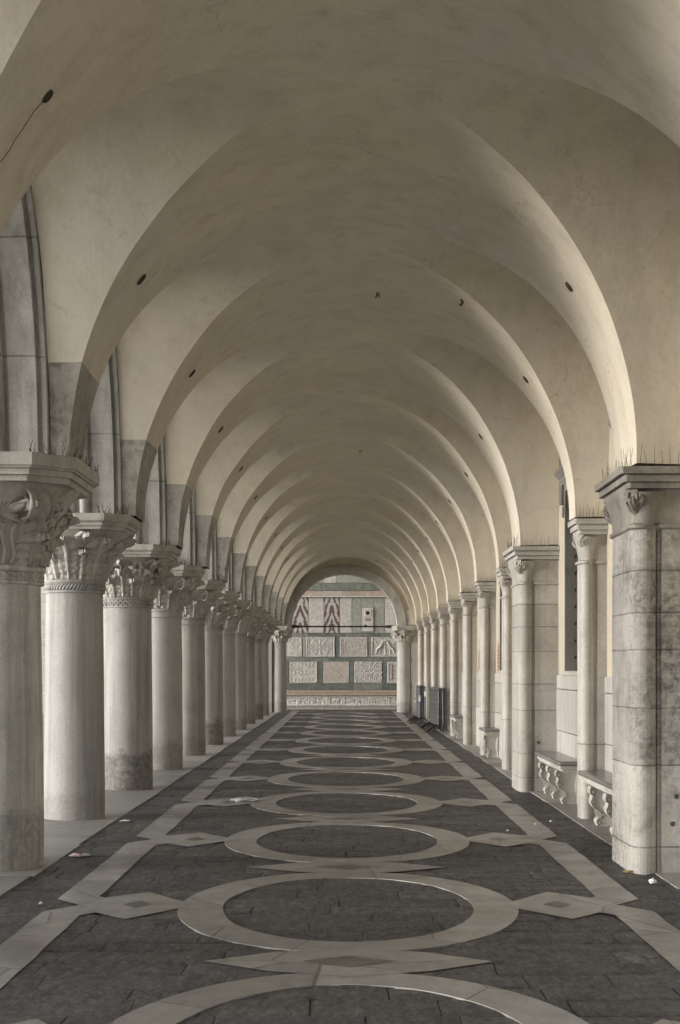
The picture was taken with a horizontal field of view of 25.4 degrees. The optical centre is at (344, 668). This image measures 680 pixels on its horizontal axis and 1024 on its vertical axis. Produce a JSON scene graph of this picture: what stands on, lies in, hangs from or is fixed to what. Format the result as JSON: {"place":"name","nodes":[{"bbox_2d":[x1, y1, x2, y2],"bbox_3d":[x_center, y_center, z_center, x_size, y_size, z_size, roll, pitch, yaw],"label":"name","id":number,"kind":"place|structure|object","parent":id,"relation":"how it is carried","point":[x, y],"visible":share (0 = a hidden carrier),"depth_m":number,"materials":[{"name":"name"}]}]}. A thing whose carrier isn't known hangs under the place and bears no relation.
{"place":"outdoors","nodes":[
{"label":"outdoors","id":0,"kind":"place"},
{"bbox_2d":[43,713,44,787],"bbox_3d":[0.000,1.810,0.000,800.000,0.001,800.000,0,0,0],"label":"ground","id":1,"kind":"structure","parent":0,"point":[43,745],"depth_m":36.91,"materials":[{"name":"grey stone"}]},
{"bbox_2d":[41,567,411,712],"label":"marble wall","id":2,"kind":"structure","parent":1,"relation":"on","point":[341,668],"depth_m":61.17,"materials":[{"name":"stone"}]},
{"bbox_2d":[462,423,679,791],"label":"palace wall","id":3,"kind":"structure","parent":1,"relation":"on","point":[567,668],"depth_m":19.32,"materials":[{"name":"paint"}]},
{"bbox_2d":[0,0,679,624],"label":"ceiling","id":4,"kind":"structure","parent":3,"relation":"attached to","point":[390,288],"depth_m":12.48,"materials":[{"name":"paint"}]},
{"bbox_2d":[498,587,501,673],"bbox_3d":[2.948,-1.310,26.720,0.445,2.799,1.935,0,0,0],"label":"window","id":5,"kind":"structure","parent":3,"relation":"in","point":[499,671],"depth_m":27.37,"materials":[{"name":"grey glass"}]},
{"bbox_2d":[554,464,577,675],"bbox_3d":[2.948,-1.310,18.660,0.445,2.799,1.935,0,0,0],"label":"window","id":6,"kind":"structure","parent":3,"relation":"in","point":[570,553],"depth_m":19.32,"materials":[{"name":"grey glass"}]},
{"bbox_2d":[230,797,259,801],"bbox_3d":[-1.230,1.618,18.724,0.381,0.052,0.260,0,0,0],"label":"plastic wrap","id":7,"kind":"object","parent":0,"point":[239,799],"visible":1,"depth_m":18.65,"materials":[{"name":"white plastic"}]},
{"bbox_2d":[0,710,679,1023],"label":"floor","id":8,"kind":"structure","parent":0,"point":[367,867],"depth_m":10.72,"materials":[{"name":"grey stone"}]},
{"bbox_2d":[0,440,98,871],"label":"stone column","id":9,"kind":"structure","parent":8,"relation":"on","point":[40,492],"depth_m":12.29,"materials":[{"name":"stone"}]},
{"bbox_2d":[0,182,48,452],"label":"arcade arch","id":10,"kind":"structure","parent":9,"relation":"on","point":[24,415],"depth_m":12.09,"materials":[{"name":"stone"}]},
{"bbox_2d":[69,852,89,855],"bbox_3d":[-2.329,1.629,13.272,0.180,0.030,0.160,0,0,0],"label":"wrapper","id":11,"kind":"object","parent":8,"relation":"on","point":[79,854],"visible":1,"depth_m":13.23,"materials":[{"name":"white plastic"}]},
{"bbox_2d":[42,503,140,820],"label":"stone column","id":12,"kind":"structure","parent":8,"relation":"on","point":[85,557],"depth_m":16.36,"materials":[{"name":"stone"}]},
{"bbox_2d":[43,281,121,514],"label":"arcade arch","id":13,"kind":"structure","parent":12,"relation":"on","point":[103,449],"depth_m":16.18,"materials":[{"name":"stone"}]},
{"bbox_2d":[103,537,180,790],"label":"stone column","id":14,"kind":"structure","parent":8,"relation":"on","point":[139,574],"depth_m":20.36,"materials":[{"name":"stone"}]},
{"bbox_2d":[133,435,165,544],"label":"arcade arch","id":15,"kind":"structure","parent":14,"relation":"on","point":[153,529],"depth_m":20.25,"materials":[{"name":"stone"}]},
{"bbox_2d":[151,560,204,769],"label":"stone column","id":16,"kind":"structure","parent":8,"relation":"on","point":[175,593],"depth_m":24.41,"materials":[{"name":"stone"}]},
{"bbox_2d":[176,489,195,565],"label":"arcade arch","id":17,"kind":"structure","parent":16,"relation":"on","point":[188,553],"depth_m":24.30,"materials":[{"name":"stone"}]},
{"bbox_2d":[182,576,225,755],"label":"stone column","id":18,"kind":"structure","parent":8,"relation":"on","point":[201,601],"depth_m":28.43,"materials":[{"name":"stone"}]},
{"bbox_2d":[199,524,216,579],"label":"arcade arch","id":19,"kind":"structure","parent":18,"relation":"on","point":[211,570],"depth_m":28.34,"materials":[{"name":"stone"}]},
{"bbox_2d":[205,589,239,744],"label":"stone column","id":20,"kind":"structure","parent":8,"relation":"on","point":[220,611],"depth_m":32.46,"materials":[{"name":"stone"}]},
{"bbox_2d":[216,522,232,590],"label":"arcade arch","id":21,"kind":"structure","parent":20,"relation":"on","point":[229,585],"depth_m":32.37,"materials":[{"name":"stone"}]},
{"bbox_2d":[223,600,250,736],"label":"stone column","id":22,"kind":"structure","parent":8,"relation":"on","point":[229,683],"depth_m":36.53,"materials":[{"name":"stone"}]},
{"bbox_2d":[237,572,244,599],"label":"arcade arch","id":23,"kind":"structure","parent":22,"relation":"on","point":[242,596],"depth_m":36.41,"materials":[{"name":"stone"}]},
{"bbox_2d":[235,606,259,729],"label":"stone column","id":24,"kind":"structure","parent":8,"relation":"on","point":[245,624],"depth_m":40.56,"materials":[{"name":"stone"}]},
{"bbox_2d":[249,583,254,606],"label":"arcade arch","id":25,"kind":"structure","parent":24,"relation":"on","point":[252,603],"depth_m":40.44,"materials":[{"name":"stone"}]},
{"bbox_2d":[246,610,267,723],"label":"stone column","id":26,"kind":"structure","parent":8,"relation":"on","point":[257,624],"depth_m":44.60,"materials":[{"name":"stone"}]},
{"bbox_2d":[255,615,274,719],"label":"stone column","id":27,"kind":"structure","parent":8,"relation":"on","point":[263,631],"depth_m":48.62,"materials":[{"name":"stone"}]},
{"bbox_2d":[263,621,278,715],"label":"stone column","id":28,"kind":"structure","parent":8,"relation":"on","point":[266,673],"depth_m":52.70,"materials":[{"name":"stone"}]},
{"bbox_2d":[271,626,293,712],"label":"stone column","id":29,"kind":"structure","parent":8,"relation":"on","point":[281,636],"depth_m":56.71,"materials":[{"name":"beige stone"}]},
{"bbox_2d":[268,558,417,711],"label":"end arch","id":30,"kind":"structure","parent":8,"relation":"on","point":[385,580],"depth_m":56.75,"materials":[{"name":"grey stone"}]},
{"bbox_2d":[292,625,392,627],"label":"tie rod","id":31,"kind":"object","parent":30,"relation":"attached to","point":[298,626],"visible":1,"depth_m":56.97,"materials":[{"name":"metal"}]},
{"bbox_2d":[390,626,416,712],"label":"stone column","id":32,"kind":"structure","parent":8,"relation":"on","point":[403,636],"depth_m":56.70,"materials":[{"name":"beige stone"}]},
{"bbox_2d":[407,685,422,723],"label":"crowd barrier","id":33,"kind":"object","parent":8,"relation":"on","point":[418,697],"visible":0.98,"depth_m":45.23,"materials":[{"name":"metal"}]},
{"bbox_2d":[409,685,424,723],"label":"crowd barrier","id":34,"kind":"object","parent":8,"relation":"on","point":[421,701],"visible":0.58,"depth_m":44.52,"materials":[{"name":"metal"}]},
{"bbox_2d":[411,685,425,723],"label":"crowd barrier","id":35,"kind":"object","parent":8,"relation":"on","point":[422,705],"visible":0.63,"depth_m":44.74,"materials":[{"name":"metal"}]},
{"bbox_2d":[415,617,423,684],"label":"slim pilaster","id":36,"kind":"object","parent":8,"relation":"on","point":[420,630],"visible":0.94,"depth_m":52.75,"materials":[{"name":"stone"}]},
{"bbox_2d":[415,685,427,723],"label":"crowd barrier","id":37,"kind":"object","parent":8,"relation":"on","point":[424,705],"visible":0.56,"depth_m":44.53,"materials":[{"name":"metal"}]},
{"bbox_2d":[421,613,430,718],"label":"slim pilaster","id":38,"kind":"object","parent":8,"relation":"on","point":[426,625],"visible":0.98,"depth_m":48.73,"materials":[{"name":"stone"}]},
{"bbox_2d":[419,687,441,731],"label":"crowd barrier","id":39,"kind":"object","parent":8,"relation":"on","point":[434,705],"visible":1,"depth_m":40.20,"materials":[{"name":"metal"}]},
{"bbox_2d":[421,687,442,731],"bbox_3d":[2.326,1.081,40.334,0.424,1.139,2.397,-1,0,-3],"label":"crowd barrier","id":40,"kind":"object","parent":8,"relation":"on","point":[439,715],"visible":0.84,"depth_m":39.22,"materials":[{"name":"metal"}]},
{"bbox_2d":[428,608,439,687],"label":"slim pilaster","id":41,"kind":"object","parent":8,"relation":"on","point":[434,621],"visible":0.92,"depth_m":44.70,"materials":[{"name":"stone"}]},
{"bbox_2d":[423,687,444,731],"bbox_3d":[2.380,1.079,40.355,0.424,1.138,2.397,1,0,-2],"label":"crowd barrier","id":42,"kind":"object","parent":8,"relation":"on","point":[440,709],"visible":0.34,"depth_m":39.41,"materials":[{"name":"metal"}]},
{"bbox_2d":[424,687,445,731],"bbox_3d":[2.410,1.081,40.225,0.424,1.139,2.398,-1,0,-2],"label":"crowd barrier","id":43,"kind":"object","parent":8,"relation":"on","point":[442,713],"visible":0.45,"depth_m":39.10,"materials":[{"name":"metal"}]},
{"bbox_2d":[426,687,447,730],"bbox_3d":[2.465,1.079,40.245,0.423,1.138,2.397,1,0,-2],"label":"crowd barrier","id":44,"kind":"object","parent":8,"relation":"on","point":[444,690],"visible":0.34,"depth_m":39.12,"materials":[{"name":"metal"}]},
{"bbox_2d":[436,604,449,729],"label":"slim pilaster","id":45,"kind":"object","parent":8,"relation":"on","point":[444,617],"visible":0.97,"depth_m":40.67,"materials":[{"name":"stone"}]},
{"bbox_2d":[446,595,462,735],"bbox_3d":[2.696,-0.072,36.799,0.395,3.487,0.543,0,0,0],"label":"slim pilaster","id":46,"kind":"object","parent":8,"relation":"on","point":[455,610],"visible":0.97,"depth_m":36.65,"materials":[{"name":"stone"}]},
{"bbox_2d":[449,714,462,738],"bbox_3d":[2.690,1.380,35.910,0.300,0.546,1.420,0,0,0],"label":"stone bench","id":47,"kind":"object","parent":8,"relation":"on","point":[457,723],"visible":0.94,"depth_m":35.43,"materials":[{"name":"beige stone"}]},
{"bbox_2d":[459,588,477,744],"bbox_3d":[2.696,-0.072,32.769,0.395,3.487,0.543,0,0,0],"label":"slim pilaster","id":48,"kind":"object","parent":8,"relation":"on","point":[468,604],"visible":0.99,"depth_m":32.61,"materials":[{"name":"stone"}]},
{"bbox_2d":[475,573,496,754],"bbox_3d":[2.696,-0.072,28.739,0.395,3.487,0.543,0,0,0],"label":"slim pilaster","id":49,"kind":"object","parent":8,"relation":"on","point":[486,593],"visible":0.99,"depth_m":28.58,"materials":[{"name":"stone"}]},
{"bbox_2d":[479,727,498,757],"bbox_3d":[2.690,1.379,28.085,0.300,0.543,0.870,0,0,0],"label":"stone bench","id":50,"kind":"object","parent":8,"relation":"on","point":[490,736],"visible":1,"depth_m":27.83,"materials":[{"name":"beige stone"}]},
{"bbox_2d":[496,557,511,769],"bbox_3d":[2.696,-0.072,24.709,0.395,3.487,0.543,0,0,0],"label":"slim pilaster","id":51,"kind":"object","parent":8,"relation":"on","point":[505,582],"visible":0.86,"depth_m":24.54,"materials":[{"name":"stone"}]},
{"bbox_2d":[502,534,559,791],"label":"wide pier","id":52,"kind":"structure","parent":8,"relation":"on","point":[532,571],"depth_m":20.23,"materials":[{"name":"stone"}]},
{"bbox_2d":[534,751,576,803],"bbox_3d":[2.690,1.379,19.060,0.300,0.545,2.220,0,0,0],"label":"stone bench","id":53,"kind":"object","parent":8,"relation":"on","point":[558,773],"visible":0.98,"depth_m":18.36,"materials":[{"name":"beige stone"}]},
{"bbox_2d":[568,504,608,818],"bbox_3d":[2.696,-0.072,16.649,0.395,3.487,0.543,0,0,0],"label":"slim pilaster","id":54,"kind":"object","parent":8,"relation":"on","point":[589,542],"visible":0.97,"depth_m":16.50,"materials":[{"name":"stone"}]},
{"bbox_2d":[578,770,611,833],"bbox_3d":[2.691,1.379,14.845,0.301,0.545,3.190,0,0,0],"label":"stone bench","id":55,"kind":"object","parent":8,"relation":"on","point":[599,788],"visible":0.44,"depth_m":15.78,"materials":[{"name":"beige stone"}]},
{"bbox_2d":[595,444,679,874],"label":"wide pier","id":56,"kind":"structure","parent":8,"relation":"on","point":[641,511],"depth_m":12.14,"materials":[{"name":"stone"}]},
{"bbox_2d":[649,878,656,883],"bbox_3d":[2.359,1.623,11.540,0.061,0.043,0.054,0,0,0],"label":"crumpled paper","id":57,"kind":"object","parent":8,"relation":"on","point":[652,881],"visible":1,"depth_m":11.53,"materials":[{"name":"white paper"}]}
]}

